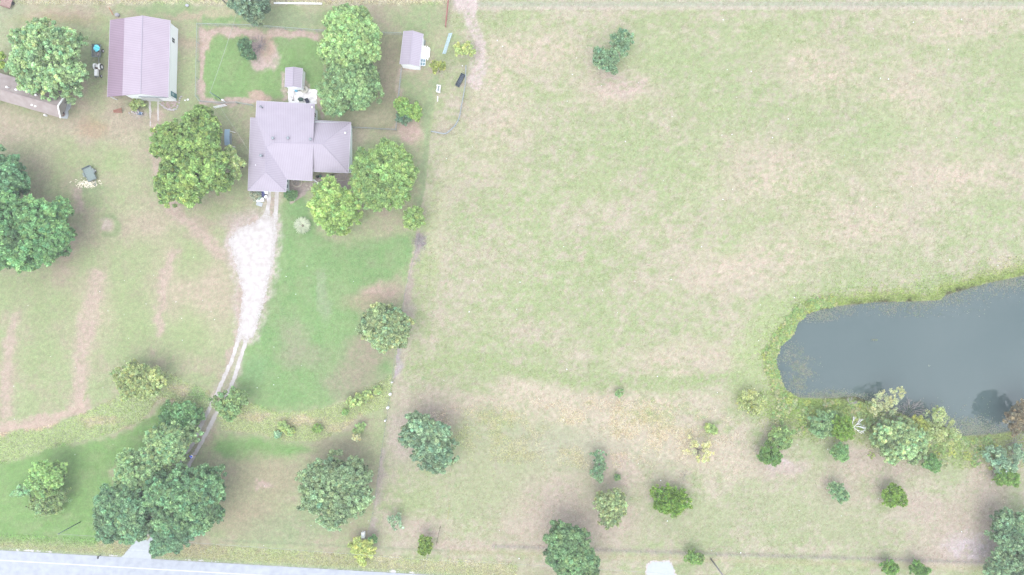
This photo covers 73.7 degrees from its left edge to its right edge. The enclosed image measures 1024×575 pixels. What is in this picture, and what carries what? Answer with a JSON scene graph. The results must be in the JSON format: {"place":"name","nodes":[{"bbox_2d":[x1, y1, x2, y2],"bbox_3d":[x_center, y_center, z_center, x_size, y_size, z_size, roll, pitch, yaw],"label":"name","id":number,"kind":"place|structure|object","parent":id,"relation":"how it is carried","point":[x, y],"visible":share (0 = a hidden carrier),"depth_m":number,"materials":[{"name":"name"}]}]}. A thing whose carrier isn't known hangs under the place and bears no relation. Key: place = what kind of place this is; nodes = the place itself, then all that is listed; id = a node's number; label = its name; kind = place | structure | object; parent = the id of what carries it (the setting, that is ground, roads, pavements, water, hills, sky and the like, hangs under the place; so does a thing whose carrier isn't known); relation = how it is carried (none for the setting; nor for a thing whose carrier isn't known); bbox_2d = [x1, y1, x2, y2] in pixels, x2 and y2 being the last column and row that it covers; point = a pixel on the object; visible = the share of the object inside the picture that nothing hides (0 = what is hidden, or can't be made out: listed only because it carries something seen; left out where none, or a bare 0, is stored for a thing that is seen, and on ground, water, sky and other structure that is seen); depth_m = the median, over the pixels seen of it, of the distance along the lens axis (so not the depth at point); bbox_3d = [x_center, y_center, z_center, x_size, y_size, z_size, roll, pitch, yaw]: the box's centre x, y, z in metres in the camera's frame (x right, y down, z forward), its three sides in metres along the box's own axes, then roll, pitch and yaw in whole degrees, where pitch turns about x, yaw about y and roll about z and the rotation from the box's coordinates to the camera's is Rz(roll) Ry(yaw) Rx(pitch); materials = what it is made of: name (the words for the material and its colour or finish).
{"place":"outdoors","nodes":[
{"label":"outdoors","id":0,"kind":"place"},
{"bbox_2d":[0,550,420,574],"bbox_3d":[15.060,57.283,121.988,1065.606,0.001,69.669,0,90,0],"label":"road","id":1,"kind":"structure","parent":0,"point":[13,567],"depth_m":121.99,"materials":[{"name":"grey asphalt"}]},
{"bbox_2d":[0,560,254,574],"bbox_3d":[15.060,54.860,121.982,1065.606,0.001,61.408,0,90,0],"label":"road edge line","id":2,"kind":"object","parent":1,"relation":"on","point":[127,567],"visible":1,"depth_m":121.98,"materials":[{"name":"grey paint"}]},
{"bbox_2d":[147,101,278,535],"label":"driveway","id":3,"kind":"structure","parent":0,"point":[252,247],"depth_m":122.02,"materials":[{"name":"grey gravel"}]},
{"bbox_2d":[294,216,310,233],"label":"pampas grass","id":4,"kind":"structure","parent":0,"point":[301,224],"depth_m":121.20,"materials":[{"name":"white plant"}]},
{"bbox_2d":[288,89,317,103],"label":"patio","id":5,"kind":"structure","parent":0,"point":[310,95],"depth_m":121.99,"materials":[{"name":"grey concrete"}]},
{"bbox_2d":[0,0,1023,574],"bbox_3d":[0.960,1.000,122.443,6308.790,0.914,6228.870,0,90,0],"label":"ground","id":6,"kind":"structure","parent":0,"point":[86,316],"depth_m":122.03,"materials":[{"name":"green plant"}]},
{"bbox_2d":[0,50,6,69],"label":"young tree","id":7,"kind":"object","parent":6,"relation":"on","point":[3,62],"visible":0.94,"depth_m":119.54,"materials":[{"name":"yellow plant"}]},
{"bbox_2d":[0,0,14,8],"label":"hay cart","id":8,"kind":"object","parent":6,"relation":"on","point":[6,3],"visible":1,"depth_m":121.47,"materials":[{"name":"pink metal"}]},
{"bbox_2d":[0,144,30,196],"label":"shade tree","id":9,"kind":"object","parent":6,"relation":"on","point":[12,173],"visible":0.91,"depth_m":114.92,"materials":[{"name":"green plant"}]},
{"bbox_2d":[9,484,31,497],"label":"young tree","id":10,"kind":"object","parent":6,"relation":"on","point":[17,492],"visible":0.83,"depth_m":119.63,"materials":[{"name":"green plant"}]},
{"bbox_2d":[0,73,70,118],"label":"cottage","id":11,"kind":"structure","parent":6,"relation":"on","point":[12,94],"depth_m":118.51,"materials":[{"name":"grey metal"}]},
{"bbox_2d":[0,185,76,273],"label":"maple tree","id":12,"kind":"object","parent":6,"relation":"on","point":[35,234],"visible":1,"depth_m":113.57,"materials":[{"name":"green plant"}]},
{"bbox_2d":[23,459,67,498],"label":"young tree","id":13,"kind":"object","parent":6,"relation":"on","point":[45,479],"visible":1,"depth_m":116.66,"materials":[{"name":"green plant"}]},
{"bbox_2d":[3,16,90,104],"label":"shade tree","id":14,"kind":"object","parent":6,"relation":"on","point":[38,55],"visible":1,"depth_m":114.75,"materials":[{"name":"green plant"}]},
{"bbox_2d":[24,487,71,517],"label":"shrub thicket","id":15,"kind":"object","parent":6,"relation":"on","point":[47,506],"visible":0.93,"depth_m":119.38,"materials":[{"name":"green plant"}]},
{"bbox_2d":[69,176,100,188],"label":"wood chips","id":16,"kind":"object","parent":6,"relation":"on","point":[85,183],"visible":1,"depth_m":121.92,"materials":[{"name":"beige wood"}]},
{"bbox_2d":[82,165,96,185],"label":"flatbed trailer","id":17,"kind":"object","parent":6,"relation":"on","point":[89,173],"visible":1,"depth_m":121.42,"materials":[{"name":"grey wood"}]},
{"bbox_2d":[91,44,103,58],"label":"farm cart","id":18,"kind":"object","parent":6,"relation":"on","point":[94,52],"visible":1,"depth_m":121.39,"materials":[{"name":"grey wood"}]},
{"bbox_2d":[92,63,103,77],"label":"tractor","id":19,"kind":"object","parent":6,"relation":"on","point":[97,67],"visible":1,"depth_m":121.07,"materials":[{"name":"white paint"}]},
{"bbox_2d":[91,483,153,544],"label":"oak tree","id":20,"kind":"object","parent":6,"relation":"on","point":[120,516],"visible":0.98,"depth_m":113.58,"materials":[{"name":"green plant"}]},
{"bbox_2d":[122,537,152,558],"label":"drive apron","id":21,"kind":"object","parent":6,"relation":"on","point":[138,549],"visible":0.79,"depth_m":122.00,"materials":[{"name":"concrete"}]},
{"bbox_2d":[129,98,145,111],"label":"garden bush","id":22,"kind":"object","parent":6,"relation":"on","point":[134,104],"visible":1,"depth_m":120.62,"materials":[{"name":"green plant"}]},
{"bbox_2d":[109,358,166,401],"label":"willow tree","id":23,"kind":"object","parent":6,"relation":"on","point":[141,382],"visible":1,"depth_m":116.99,"materials":[{"name":"green plant"}]},
{"bbox_2d":[112,447,167,491],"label":"oak tree","id":24,"kind":"object","parent":6,"relation":"on","point":[130,470],"visible":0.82,"depth_m":114.78,"materials":[{"name":"green plant"}]},
{"bbox_2d":[107,15,177,101],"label":"barn","id":25,"kind":"structure","parent":6,"relation":"on","point":[142,57],"depth_m":117.99,"materials":[{"name":"metal"}]},
{"bbox_2d":[136,420,203,473],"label":"oak tree","id":26,"kind":"object","parent":6,"relation":"on","point":[165,446],"visible":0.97,"depth_m":115.45,"materials":[{"name":"green plant"}]},
{"bbox_2d":[159,96,181,110],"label":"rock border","id":27,"kind":"object","parent":6,"relation":"on","point":[167,105],"visible":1,"depth_m":121.92,"materials":[{"name":"stone"}]},
{"bbox_2d":[149,520,204,558],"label":"oak tree","id":28,"kind":"object","parent":6,"relation":"on","point":[171,541],"visible":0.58,"depth_m":115.80,"materials":[{"name":"green plant"}]},
{"bbox_2d":[157,399,205,433],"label":"sumac thicket","id":29,"kind":"object","parent":6,"relation":"on","point":[183,413],"visible":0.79,"depth_m":119.02,"materials":[{"name":"green plant"}]},
{"bbox_2d":[141,463,226,537],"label":"oak tree","id":30,"kind":"object","parent":6,"relation":"on","point":[177,498],"visible":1,"depth_m":113.01,"materials":[{"name":"green plant"}]},
{"bbox_2d":[148,104,233,208],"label":"oak tree","id":31,"kind":"object","parent":6,"relation":"on","point":[194,161],"visible":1,"depth_m":113.77,"materials":[{"name":"green plant"}]},
{"bbox_2d":[9,548,418,572],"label":"gravel shoulder","id":32,"kind":"object","parent":6,"relation":"on","point":[393,571],"visible":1,"depth_m":122.02},
{"bbox_2d":[208,385,248,421],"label":"roadside tree","id":33,"kind":"object","parent":6,"relation":"on","point":[226,408],"visible":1,"depth_m":117.98,"materials":[{"name":"green plant"}]},
{"bbox_2d":[224,129,234,146],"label":"swing canopy","id":34,"kind":"object","parent":6,"relation":"on","point":[227,137],"visible":0.88,"depth_m":120.13,"materials":[{"name":"blue fabric"}]},
{"bbox_2d":[223,144,246,179],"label":"young tree","id":35,"kind":"object","parent":6,"relation":"on","point":[234,159],"visible":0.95,"depth_m":117.39,"materials":[{"name":"green plant"}]},
{"bbox_2d":[237,36,256,60],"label":"juniper","id":36,"kind":"object","parent":6,"relation":"on","point":[245,47],"visible":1,"depth_m":119.50,"materials":[{"name":"green plant"}]},
{"bbox_2d":[226,0,270,26],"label":"shade tree","id":37,"kind":"object","parent":6,"relation":"on","point":[251,8],"visible":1,"depth_m":116.11,"materials":[{"name":"green plant"}]},
{"bbox_2d":[249,191,261,201],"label":"garden bush","id":38,"kind":"object","parent":6,"relation":"on","point":[254,195],"visible":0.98,"depth_m":120.98,"materials":[{"name":"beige plant"}]},
{"bbox_2d":[250,34,266,51],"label":"dead shrub","id":39,"kind":"object","parent":6,"relation":"on","point":[260,46],"visible":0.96,"depth_m":121.15,"materials":[{"name":"grey plant"}]},
{"bbox_2d":[0,0,517,574],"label":"tall grass","id":40,"kind":"structure","parent":6,"relation":"on","point":[234,424],"depth_m":121.96,"materials":[{"name":"green plant"}]},
{"bbox_2d":[277,420,294,436],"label":"swale bush","id":41,"kind":"object","parent":6,"relation":"on","point":[285,428],"visible":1,"depth_m":120.83,"materials":[{"name":"green plant"}]},
{"bbox_2d":[283,190,298,200],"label":"garden bush","id":42,"kind":"object","parent":6,"relation":"on","point":[291,195],"visible":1,"depth_m":120.55,"materials":[{"name":"green plant"}]},
{"bbox_2d":[285,67,304,90],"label":"garden shed","id":43,"kind":"structure","parent":6,"relation":"on","point":[294,78],"depth_m":119.57,"materials":[{"name":"metal"}]},
{"bbox_2d":[195,23,401,106],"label":"chain link fence","id":44,"kind":"object","parent":6,"relation":"on","point":[242,26],"visible":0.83,"depth_m":121.07,"materials":[{"name":"grey metal"}]},
{"bbox_2d":[248,101,351,191],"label":"house","id":45,"kind":"structure","parent":6,"relation":"on","point":[288,141],"depth_m":118.31,"materials":[{"name":"metal"}]},
{"bbox_2d":[311,423,323,433],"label":"swale bush","id":46,"kind":"object","parent":6,"relation":"on","point":[316,429],"visible":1,"depth_m":120.82,"materials":[{"name":"green plant"}]},
{"bbox_2d":[294,449,374,531],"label":"pecan tree","id":47,"kind":"object","parent":6,"relation":"on","point":[333,494],"visible":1,"depth_m":115.32,"materials":[{"name":"green plant"}]},
{"bbox_2d":[306,174,363,235],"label":"maple tree","id":48,"kind":"object","parent":6,"relation":"on","point":[333,205],"visible":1,"depth_m":115.72,"materials":[{"name":"green plant"}]},
{"bbox_2d":[314,59,383,117],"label":"shade tree","id":49,"kind":"object","parent":6,"relation":"on","point":[342,91],"visible":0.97,"depth_m":115.07,"materials":[{"name":"green plant"}]},
{"bbox_2d":[317,2,382,69],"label":"maple tree","id":50,"kind":"object","parent":6,"relation":"on","point":[353,34],"visible":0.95,"depth_m":113.89,"materials":[{"name":"green plant"}]},
{"bbox_2d":[352,422,365,433],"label":"sapling","id":51,"kind":"object","parent":6,"relation":"on","point":[360,427],"visible":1,"depth_m":120.72,"materials":[{"name":"green plant"}]},
{"bbox_2d":[347,535,376,566],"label":"forsythia bush","id":52,"kind":"object","parent":6,"relation":"on","point":[363,549],"visible":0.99,"depth_m":119.62,"materials":[{"name":"yellow plant"}]},
{"bbox_2d":[346,385,382,407],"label":"swale bush","id":53,"kind":"object","parent":6,"relation":"on","point":[360,397],"visible":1,"depth_m":120.84,"materials":[{"name":"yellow plant"}]},
{"bbox_2d":[353,67,402,130],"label":"chain link fence","id":54,"kind":"object","parent":6,"relation":"on","point":[397,111],"visible":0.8,"depth_m":121.17,"materials":[{"name":"silver metal"}]},
{"bbox_2d":[348,137,419,212],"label":"shade tree","id":55,"kind":"object","parent":6,"relation":"on","point":[384,174],"visible":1,"depth_m":115.04,"materials":[{"name":"green plant"}]},
{"bbox_2d":[355,302,415,353],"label":"hackberry tree","id":56,"kind":"object","parent":6,"relation":"on","point":[380,328],"visible":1,"depth_m":115.69,"materials":[{"name":"green plant"}]},
{"bbox_2d":[367,239,418,532],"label":"wire fence","id":57,"kind":"object","parent":6,"relation":"on","point":[390,390],"visible":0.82,"depth_m":120.88,"materials":[{"name":"grey metal"}]},
{"bbox_2d":[387,512,403,530],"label":"sapling","id":58,"kind":"object","parent":6,"relation":"on","point":[392,520],"visible":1,"depth_m":120.25,"materials":[{"name":"green plant"}]},
{"bbox_2d":[394,112,411,125],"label":"juniper","id":59,"kind":"object","parent":6,"relation":"on","point":[399,119],"visible":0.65,"depth_m":119.91,"materials":[{"name":"green plant"}]},
{"bbox_2d":[393,96,422,121],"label":"fruit tree","id":60,"kind":"object","parent":6,"relation":"on","point":[402,106],"visible":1,"depth_m":118.91,"materials":[{"name":"green plant"}]},
{"bbox_2d":[399,30,423,69],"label":"narrow shed","id":61,"kind":"structure","parent":6,"relation":"on","point":[411,49],"depth_m":119.23,"materials":[{"name":"metal"}]},
{"bbox_2d":[402,205,425,230],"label":"young tree","id":62,"kind":"object","parent":6,"relation":"on","point":[416,219],"visible":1,"depth_m":118.67,"materials":[{"name":"green plant"}]},
{"bbox_2d":[417,534,433,556],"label":"cedar tree","id":63,"kind":"object","parent":6,"relation":"on","point":[425,545],"visible":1,"depth_m":119.39,"materials":[{"name":"green plant"}]},
{"bbox_2d":[422,46,429,59],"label":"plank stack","id":64,"kind":"object","parent":6,"relation":"on","point":[425,49],"visible":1,"depth_m":121.75,"materials":[{"name":"grey wood"}]},
{"bbox_2d":[397,410,459,474],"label":"pasture tree","id":65,"kind":"object","parent":6,"relation":"on","point":[427,438],"visible":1,"depth_m":115.26,"materials":[{"name":"green plant"}]},
{"bbox_2d":[429,60,446,73],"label":"young tree","id":66,"kind":"object","parent":6,"relation":"on","point":[434,64],"visible":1,"depth_m":118.90,"materials":[{"name":"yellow plant"}]},
{"bbox_2d":[431,65,465,133],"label":"curved fence","id":67,"kind":"object","parent":6,"relation":"on","point":[460,108],"visible":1,"depth_m":121.10,"materials":[{"name":"silver metal"}]},
{"bbox_2d":[453,41,475,56],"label":"young tree","id":68,"kind":"object","parent":6,"relation":"on","point":[462,49],"visible":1,"depth_m":119.50,"materials":[{"name":"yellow plant"}]},
{"bbox_2d":[542,519,600,574],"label":"oak tree","id":69,"kind":"object","parent":6,"relation":"on","point":[568,551],"visible":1,"depth_m":114.63,"materials":[{"name":"green plant"}]},
{"bbox_2d":[589,449,607,483],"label":"juniper","id":70,"kind":"object","parent":6,"relation":"on","point":[600,470],"visible":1,"depth_m":119.71,"materials":[{"name":"green plant"}]},
{"bbox_2d":[592,487,628,529],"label":"pasture tree","id":71,"kind":"object","parent":6,"relation":"on","point":[611,506],"visible":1,"depth_m":117.58,"materials":[{"name":"green plant"}]},
{"bbox_2d":[592,27,634,74],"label":"pasture tree","id":72,"kind":"object","parent":6,"relation":"on","point":[612,59],"visible":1,"depth_m":117.85,"materials":[{"name":"green plant"}]},
{"bbox_2d":[647,562,674,574],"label":"driveway stub","id":73,"kind":"object","parent":6,"relation":"on","point":[658,568],"visible":0.98,"depth_m":122.01,"materials":[{"name":"concrete"}]},
{"bbox_2d":[649,482,692,518],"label":"cedar tree","id":74,"kind":"object","parent":6,"relation":"on","point":[674,499],"visible":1,"depth_m":118.82,"materials":[{"name":"green plant"}]},
{"bbox_2d":[683,548,704,564],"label":"cedar tree","id":75,"kind":"object","parent":6,"relation":"on","point":[692,558],"visible":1,"depth_m":119.77,"materials":[{"name":"green plant"}]},
{"bbox_2d":[682,434,714,462],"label":"yellow shrub","id":76,"kind":"object","parent":6,"relation":"on","point":[694,444],"visible":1,"depth_m":120.26,"materials":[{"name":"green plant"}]},
{"bbox_2d":[703,423,717,434],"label":"weed clump","id":77,"kind":"object","parent":6,"relation":"on","point":[710,428],"visible":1,"depth_m":120.98,"materials":[{"name":"green plant"}]},
{"bbox_2d":[735,387,767,415],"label":"yellow shrub","id":78,"kind":"object","parent":6,"relation":"on","point":[751,405],"visible":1,"depth_m":120.20,"materials":[{"name":"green plant"}]},
{"bbox_2d":[756,440,782,466],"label":"cedar tree","id":79,"kind":"object","parent":6,"relation":"on","point":[771,456],"visible":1,"depth_m":119.15,"materials":[{"name":"green plant"}]},
{"bbox_2d":[766,425,796,449],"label":"bank bush","id":80,"kind":"object","parent":6,"relation":"on","point":[783,436],"visible":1,"depth_m":119.63,"materials":[{"name":"green plant"}]},
{"bbox_2d":[807,409,837,438],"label":"bank bush","id":81,"kind":"object","parent":6,"relation":"on","point":[824,428],"visible":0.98,"depth_m":119.26,"materials":[{"name":"green plant"}]},
{"bbox_2d":[826,481,849,504],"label":"cedar tree","id":82,"kind":"object","parent":6,"relation":"on","point":[841,493],"visible":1,"depth_m":119.87,"materials":[{"name":"green plant"}]},
{"bbox_2d":[829,441,849,462],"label":"cedar tree","id":83,"kind":"object","parent":6,"relation":"on","point":[839,451],"visible":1,"depth_m":119.45,"materials":[{"name":"green plant"}]},
{"bbox_2d":[830,414,854,441],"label":"cedar tree","id":84,"kind":"object","parent":6,"relation":"on","point":[842,427],"visible":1,"depth_m":118.38,"materials":[{"name":"green plant"}]},
{"bbox_2d":[762,294,997,470],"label":"pond bank vegetation","id":85,"kind":"object","parent":6,"relation":"on","point":[800,311],"visible":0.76,"depth_m":121.75,"materials":[{"name":"green plant"}]},
{"bbox_2d":[738,254,1023,470],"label":"bank weeds","id":86,"kind":"object","parent":6,"relation":"on","point":[911,297],"visible":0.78,"depth_m":121.92,"materials":[{"name":"green plant"}]},
{"bbox_2d":[868,386,906,418],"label":"bank willow","id":87,"kind":"object","parent":6,"relation":"on","point":[879,404],"visible":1,"depth_m":118.84,"materials":[{"name":"green plant"}]},
{"bbox_2d":[879,559,899,574],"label":"cedar tree","id":88,"kind":"object","parent":6,"relation":"on","point":[891,567],"visible":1,"depth_m":119.53,"materials":[{"name":"green plant"}]},
{"bbox_2d":[881,482,908,507],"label":"cedar tree","id":89,"kind":"object","parent":6,"relation":"on","point":[896,496],"visible":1,"depth_m":119.38,"materials":[{"name":"green plant"}]},
{"bbox_2d":[868,415,932,465],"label":"pond thicket","id":90,"kind":"object","parent":6,"relation":"on","point":[900,439],"visible":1,"depth_m":117.39,"materials":[{"name":"green plant"}]},
{"bbox_2d":[901,397,925,414],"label":"dead shrub","id":91,"kind":"object","parent":6,"relation":"on","point":[908,402],"visible":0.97,"depth_m":121.73,"materials":[{"name":"grey plant"}]},
{"bbox_2d":[908,559,932,574],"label":"cedar tree","id":92,"kind":"object","parent":6,"relation":"on","point":[918,568],"visible":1,"depth_m":119.44,"materials":[{"name":"green plant"}]},
{"bbox_2d":[912,414,929,431],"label":"bank willow","id":93,"kind":"object","parent":6,"relation":"on","point":[920,421],"visible":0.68,"depth_m":118.99,"materials":[{"name":"green plant"}]},
{"bbox_2d":[921,453,942,472],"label":"cedar tree","id":94,"kind":"object","parent":6,"relation":"on","point":[932,464],"visible":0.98,"depth_m":119.87,"materials":[{"name":"green plant"}]},
{"bbox_2d":[924,405,966,447],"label":"bank willow","id":95,"kind":"object","parent":6,"relation":"on","point":[941,414],"visible":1,"depth_m":119.07,"materials":[{"name":"green plant"}]},
{"bbox_2d":[980,443,1023,473],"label":"bank bush","id":96,"kind":"object","parent":6,"relation":"on","point":[1005,462],"visible":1,"depth_m":119.41,"materials":[{"name":"green plant"}]},
{"bbox_2d":[982,546,1023,574],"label":"pasture tree","id":97,"kind":"object","parent":6,"relation":"on","point":[1002,563],"visible":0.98,"depth_m":117.10,"materials":[{"name":"green plant"}]},
{"bbox_2d":[984,506,1023,554],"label":"pasture tree","id":98,"kind":"object","parent":6,"relation":"on","point":[1008,527],"visible":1,"depth_m":116.44,"materials":[{"name":"green plant"}]},
{"bbox_2d":[991,467,1020,487],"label":"cedar tree","id":99,"kind":"object","parent":6,"relation":"on","point":[1004,478],"visible":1,"depth_m":119.32,"materials":[{"name":"green plant"}]},
{"bbox_2d":[1002,398,1023,436],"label":"tree","id":100,"kind":"object","parent":6,"relation":"on","point":[1016,415],"visible":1,"depth_m":117.74,"materials":[{"name":"brown plant"}]},
{"bbox_2d":[433,393,745,468],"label":"straw grass","id":101,"kind":"structure","parent":0,"point":[616,432],"depth_m":121.95,"materials":[{"name":"beige plant"}]},
{"bbox_2d":[496,546,985,563],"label":"wire fence","id":102,"kind":"object","parent":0,"point":[762,555],"visible":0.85,"depth_m":121.30,"materials":[{"name":"grey metal"}]},
{"bbox_2d":[776,276,1023,434],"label":"pond water","id":103,"kind":"structure","parent":0,"point":[973,356],"depth_m":122.16,"materials":[{"name":"grey liquid"}]},
{"bbox_2d":[776,275,1023,435],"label":"pond weed","id":104,"kind":"object","parent":103,"relation":"on","point":[841,394],"visible":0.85,"depth_m":122.13,"materials":[{"name":"grey plant"}]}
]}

